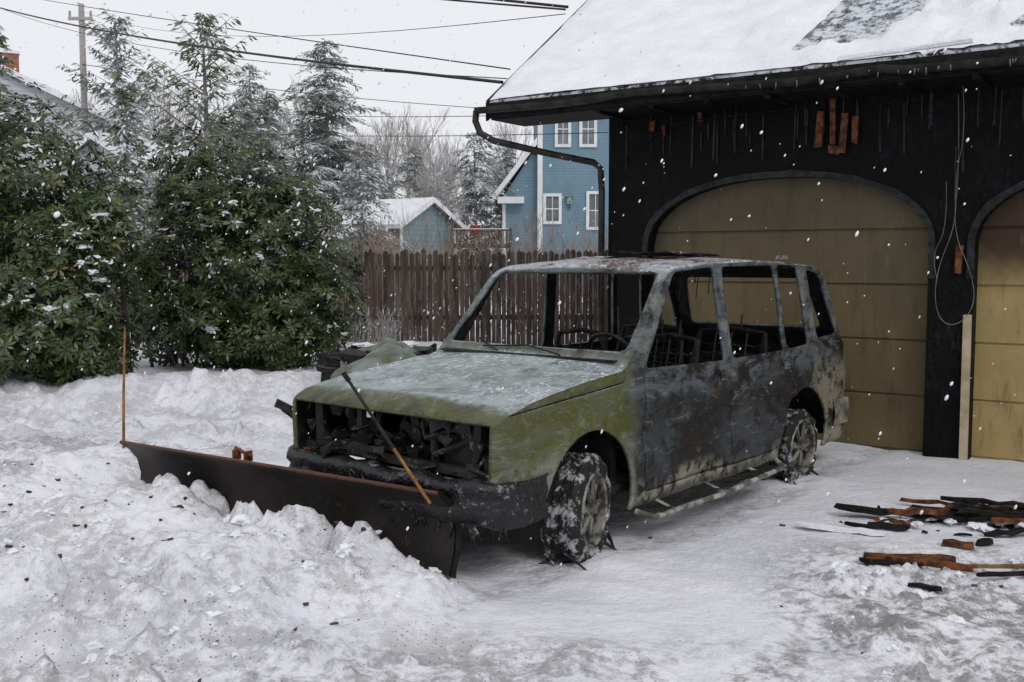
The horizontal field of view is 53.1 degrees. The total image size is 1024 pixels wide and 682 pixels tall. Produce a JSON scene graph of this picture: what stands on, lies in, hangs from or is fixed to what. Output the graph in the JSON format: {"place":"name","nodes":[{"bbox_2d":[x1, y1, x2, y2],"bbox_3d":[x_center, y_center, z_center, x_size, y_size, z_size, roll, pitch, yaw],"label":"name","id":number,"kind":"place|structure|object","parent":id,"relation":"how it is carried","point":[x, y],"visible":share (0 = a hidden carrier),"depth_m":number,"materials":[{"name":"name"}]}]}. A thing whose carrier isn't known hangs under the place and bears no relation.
{"place":"outdoors","nodes":[
{"label":"outdoors","id":0,"kind":"place"},
{"bbox_2d":[0,0,586,243],"label":"sky","id":1,"kind":"structure","parent":0,"point":[501,43],"materials":[{"name":"white"}]},
{"bbox_2d":[2,0,1016,643],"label":"falling snow","id":2,"kind":"structure","parent":0,"point":[340,50],"depth_m":6.92,"materials":[{"name":"white snow"}]},
{"bbox_2d":[0,290,1023,681],"bbox_3d":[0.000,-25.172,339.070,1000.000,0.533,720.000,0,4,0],"label":"snowy ground","id":3,"kind":"structure","parent":0,"point":[690,594],"depth_m":5.01,"materials":[{"name":"white snow"}]},
{"bbox_2d":[0,26,38,265],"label":"spruce tree","id":4,"kind":"object","parent":3,"relation":"on","point":[3,38],"visible":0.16,"depth_m":33.52,"materials":[{"name":"green plant"}]},
{"bbox_2d":[0,73,100,236],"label":"walls","id":5,"kind":"structure","parent":3,"relation":"on","point":[21,88],"depth_m":40.06,"materials":[{"name":"white"}]},
{"bbox_2d":[0,65,111,124],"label":"snowy roof","id":6,"kind":"structure","parent":5,"relation":"on","point":[52,91],"depth_m":39.94,"materials":[{"name":"white snow"}]},
{"bbox_2d":[0,49,19,79],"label":"chimney","id":7,"kind":"object","parent":6,"relation":"on","point":[13,55],"visible":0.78,"depth_m":40.26,"materials":[{"name":"brick"}]},
{"bbox_2d":[68,3,92,133],"bbox_3d":[-14.400,-6.179,34.623,0.800,10.200,0.280,0,4,0],"label":"utility pole","id":8,"kind":"object","parent":3,"relation":"on","point":[81,18],"visible":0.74,"depth_m":34.26,"materials":[{"name":"grey wood"}]},
{"bbox_2d":[0,0,607,135],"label":"power lines","id":9,"kind":"object","parent":8,"relation":"attached to","point":[561,7],"visible":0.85,"depth_m":14.25,"materials":[{"name":"black rubber"}]},
{"bbox_2d":[0,82,167,385],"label":"rhododendron bush","id":10,"kind":"object","parent":3,"relation":"on","point":[66,322],"visible":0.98,"depth_m":11.84,"materials":[{"name":"green plant"}]},
{"bbox_2d":[72,88,110,123],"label":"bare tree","id":11,"kind":"object","parent":3,"relation":"on","point":[90,100],"visible":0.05,"depth_m":41.17,"materials":[{"name":"grey plant"}]},
{"bbox_2d":[38,8,190,192],"bbox_3d":[-12.970,-5.866,33.741,7.042,9.719,6.113,2,5,27],"label":"pine tree","id":12,"kind":"object","parent":3,"relation":"on","point":[115,51],"visible":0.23,"depth_m":33.34,"materials":[{"name":"green plant"}]},
{"bbox_2d":[95,87,167,310],"bbox_3d":[-9.364,-2.935,25.428,2.907,6.597,2.723,4,6,44],"label":"spruce tree","id":13,"kind":"object","parent":3,"relation":"on","point":[126,101],"visible":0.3,"depth_m":25.07,"materials":[{"name":"green plant"}]},
{"bbox_2d":[26,131,262,310],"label":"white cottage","id":14,"kind":"structure","parent":3,"relation":"on","point":[83,147],"depth_m":30.66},
{"bbox_2d":[87,173,109,192],"bbox_3d":[-12.406,-4.469,30.725,0.800,1.100,0.060,1,5,17],"label":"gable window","id":15,"kind":"structure","parent":14,"relation":"in","point":[93,181],"depth_m":30.71,"materials":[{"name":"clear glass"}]},
{"bbox_2d":[104,72,218,145],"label":"bare tree","id":16,"kind":"object","parent":3,"relation":"on","point":[168,107],"visible":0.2,"depth_m":45.66,"materials":[{"name":"grey plant"}]},
{"bbox_2d":[134,67,196,145],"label":"bare tree","id":17,"kind":"object","parent":3,"relation":"on","point":[165,112],"visible":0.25,"depth_m":43.19,"materials":[{"name":"grey plant"}]},
{"bbox_2d":[95,12,293,280],"bbox_3d":[-7.837,-4.480,26.358,5.445,8.111,4.784,4,6,42],"label":"pine tree","id":18,"kind":"object","parent":3,"relation":"on","point":[205,97],"visible":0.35,"depth_m":26.44,"materials":[{"name":"green plant"}]},
{"bbox_2d":[118,111,367,371],"bbox_3d":[-3.983,-1.379,14.822,3.789,3.877,2.130,0,4,0],"label":"rhododendron bush","id":19,"kind":"object","parent":3,"relation":"on","point":[260,342],"visible":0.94,"depth_m":14.41,"materials":[{"name":"green plant"}]},
{"bbox_2d":[210,74,279,156],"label":"bare tree","id":20,"kind":"object","parent":3,"relation":"on","point":[234,107],"visible":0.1,"depth_m":49.31,"materials":[{"name":"grey plant"}]},
{"bbox_2d":[197,63,309,204],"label":"hemlock tree","id":21,"kind":"object","parent":3,"relation":"on","point":[252,70],"visible":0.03,"depth_m":45.22,"materials":[{"name":"green plant"}]},
{"bbox_2d":[229,88,331,282],"bbox_3d":[-6.563,-3.209,27.737,4.617,7.246,4.380,0,4,0],"label":"spruce tree","id":22,"kind":"object","parent":3,"relation":"on","point":[272,122],"visible":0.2,"depth_m":27.58,"materials":[{"name":"green plant"}]},
{"bbox_2d":[119,327,460,578],"bbox_3d":[-1.123,0.580,6.059,2.540,1.286,1.176,4,6,39],"label":"snow plow","id":23,"kind":"object","parent":3,"relation":"on","point":[331,498],"visible":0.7,"depth_m":5.59,"materials":[{"name":"metal"}]},
{"bbox_2d":[5,248,607,345],"bbox_3d":[-5.243,-0.811,19.655,21.606,1.940,0.267,0,4,-2],"label":"wooden fence","id":24,"kind":"object","parent":3,"relation":"on","point":[448,317],"visible":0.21,"depth_m":19.67,"materials":[{"name":"brown wood"}]},
{"bbox_2d":[273,73,356,172],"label":"bare tree","id":25,"kind":"object","parent":3,"relation":"on","point":[285,129],"visible":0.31,"depth_m":51.33,"materials":[{"name":"grey plant"}]},
{"bbox_2d":[259,38,404,239],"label":"hemlock tree","id":26,"kind":"object","parent":3,"relation":"on","point":[321,146],"visible":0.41,"depth_m":43.08,"materials":[{"name":"green plant"}]},
{"bbox_2d":[138,111,532,249],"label":"distant trees","id":27,"kind":"object","parent":3,"relation":"on","point":[437,170],"visible":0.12,"depth_m":92.71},
{"bbox_2d":[306,157,427,304],"bbox_3d":[-5.155,-3.077,35.770,6.059,6.628,6.516,0,4,0],"label":"spruce tree","id":28,"kind":"object","parent":3,"relation":"on","point":[363,202],"visible":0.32,"depth_m":35.57,"materials":[{"name":"green plant"}]},
{"bbox_2d":[337,303,406,345],"bbox_3d":[-2.498,-0.302,18.358,1.236,0.837,1.325,0,4,0],"label":"dry shrub","id":29,"kind":"object","parent":3,"relation":"on","point":[376,333],"visible":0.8,"depth_m":18.48,"materials":[{"name":"plant"}]},
{"bbox_2d":[316,338,436,381],"bbox_3d":[-1.417,0.238,11.638,1.716,0.551,1.767,0,4,0],"label":"crumpled sheet metal","id":30,"kind":"object","parent":3,"relation":"on","point":[360,356],"visible":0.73,"depth_m":11.44,"materials":[{"name":"green metal"}]},
{"bbox_2d":[297,197,466,298],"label":"blue shed","id":31,"kind":"structure","parent":3,"relation":"on","point":[408,206],"depth_m":39.08,"materials":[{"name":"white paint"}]},
{"bbox_2d":[350,105,449,198],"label":"bare tree","id":32,"kind":"object","parent":3,"relation":"on","point":[409,135],"visible":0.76,"depth_m":58.08,"materials":[{"name":"grey plant"}]},
{"bbox_2d":[380,147,464,251],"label":"hemlock tree","id":33,"kind":"object","parent":3,"relation":"on","point":[410,167],"visible":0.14,"depth_m":51.52,"materials":[{"name":"green plant"}]},
{"bbox_2d":[398,165,472,255],"bbox_3d":[-3.520,-4.184,39.840,3.151,5.411,2.891,3,5,32],"label":"bare tree","id":34,"kind":"object","parent":3,"relation":"on","point":[423,178],"visible":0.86,"depth_m":39.85,"materials":[{"name":"grey plant"}]},
{"bbox_2d":[298,198,607,337],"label":"bare shrubs","id":35,"kind":"object","parent":3,"relation":"on","point":[595,248],"visible":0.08,"depth_m":21.85,"materials":[{"name":"plant"}]},
{"bbox_2d":[428,132,526,295],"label":"spruce tree","id":36,"kind":"object","parent":3,"relation":"on","point":[481,186],"visible":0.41,"depth_m":45.41,"materials":[{"name":"green plant"}]},
{"bbox_2d":[450,228,511,252],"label":"wooden deck","id":37,"kind":"structure","parent":3,"relation":"on","point":[485,244],"depth_m":39.78,"materials":[{"name":"brown wood"}]},
{"bbox_2d":[470,225,479,243],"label":"red chair","id":38,"kind":"object","parent":37,"relation":"on","point":[476,233],"visible":0.55,"depth_m":40.30,"materials":[{"name":"plastic"}]},
{"bbox_2d":[458,147,517,286],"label":"spruce tree","id":39,"kind":"object","parent":3,"relation":"on","point":[507,163],"visible":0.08,"depth_m":49.27,"materials":[{"name":"green plant"}]},
{"bbox_2d":[0,438,979,681],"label":"snow chunks","id":40,"kind":"object","parent":3,"relation":"on","point":[344,550],"visible":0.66,"depth_m":5.06,"materials":[{"name":"white snow"}]},
{"bbox_2d":[2,409,1014,681],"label":"dirt clods","id":41,"kind":"object","parent":3,"relation":"on","point":[284,535],"visible":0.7,"depth_m":5.27,"materials":[{"name":"brown soil"}]},
{"bbox_2d":[504,119,608,295],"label":"walls","id":42,"kind":"structure","parent":3,"relation":"on","point":[564,177],"depth_m":44.67,"materials":[{"name":"blue wood"}]},
{"bbox_2d":[495,153,534,204],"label":"roof","id":43,"kind":"structure","parent":42,"relation":"on","point":[512,179],"depth_m":46.07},
{"bbox_2d":[492,120,597,293],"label":"white trim","id":44,"kind":"structure","parent":42,"relation":"attached to","point":[541,195],"depth_m":44.53,"materials":[{"name":"paint"}]},
{"bbox_2d":[546,120,597,226],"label":"window panes","id":45,"kind":"object","parent":44,"relation":"attached to","point":[588,137],"visible":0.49,"depth_m":44.63,"materials":[{"name":"grey glass"}]},
{"bbox_2d":[566,195,572,208],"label":"wall lantern","id":46,"kind":"object","parent":42,"relation":"attached to","point":[569,199],"depth_m":44.44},
{"bbox_2d":[286,251,849,569],"bbox_3d":[0.730,0.244,7.135,1.901,1.744,4.616,4,6,40],"label":"burned suv","id":47,"kind":"object","parent":3,"relation":"on","point":[664,409],"visible":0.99,"depth_m":6.05,"materials":[{"name":"paint"}]},
{"bbox_2d":[472,0,1023,461],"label":"burned garage","id":48,"kind":"structure","parent":3,"relation":"on","point":[956,314],"depth_m":8.99,"materials":[{"name":"black wood"}]},
{"bbox_2d":[971,191,1023,461],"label":"garage door","id":49,"kind":"structure","parent":48,"relation":"in","point":[999,337],"depth_m":8.45,"materials":[{"name":"paint"}]},
{"bbox_2d":[796,496,1023,591],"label":"charred debris","id":50,"kind":"object","parent":3,"relation":"on","point":[981,513],"visible":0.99,"depth_m":6.25,"materials":[{"name":"brown wood"}]}
]}

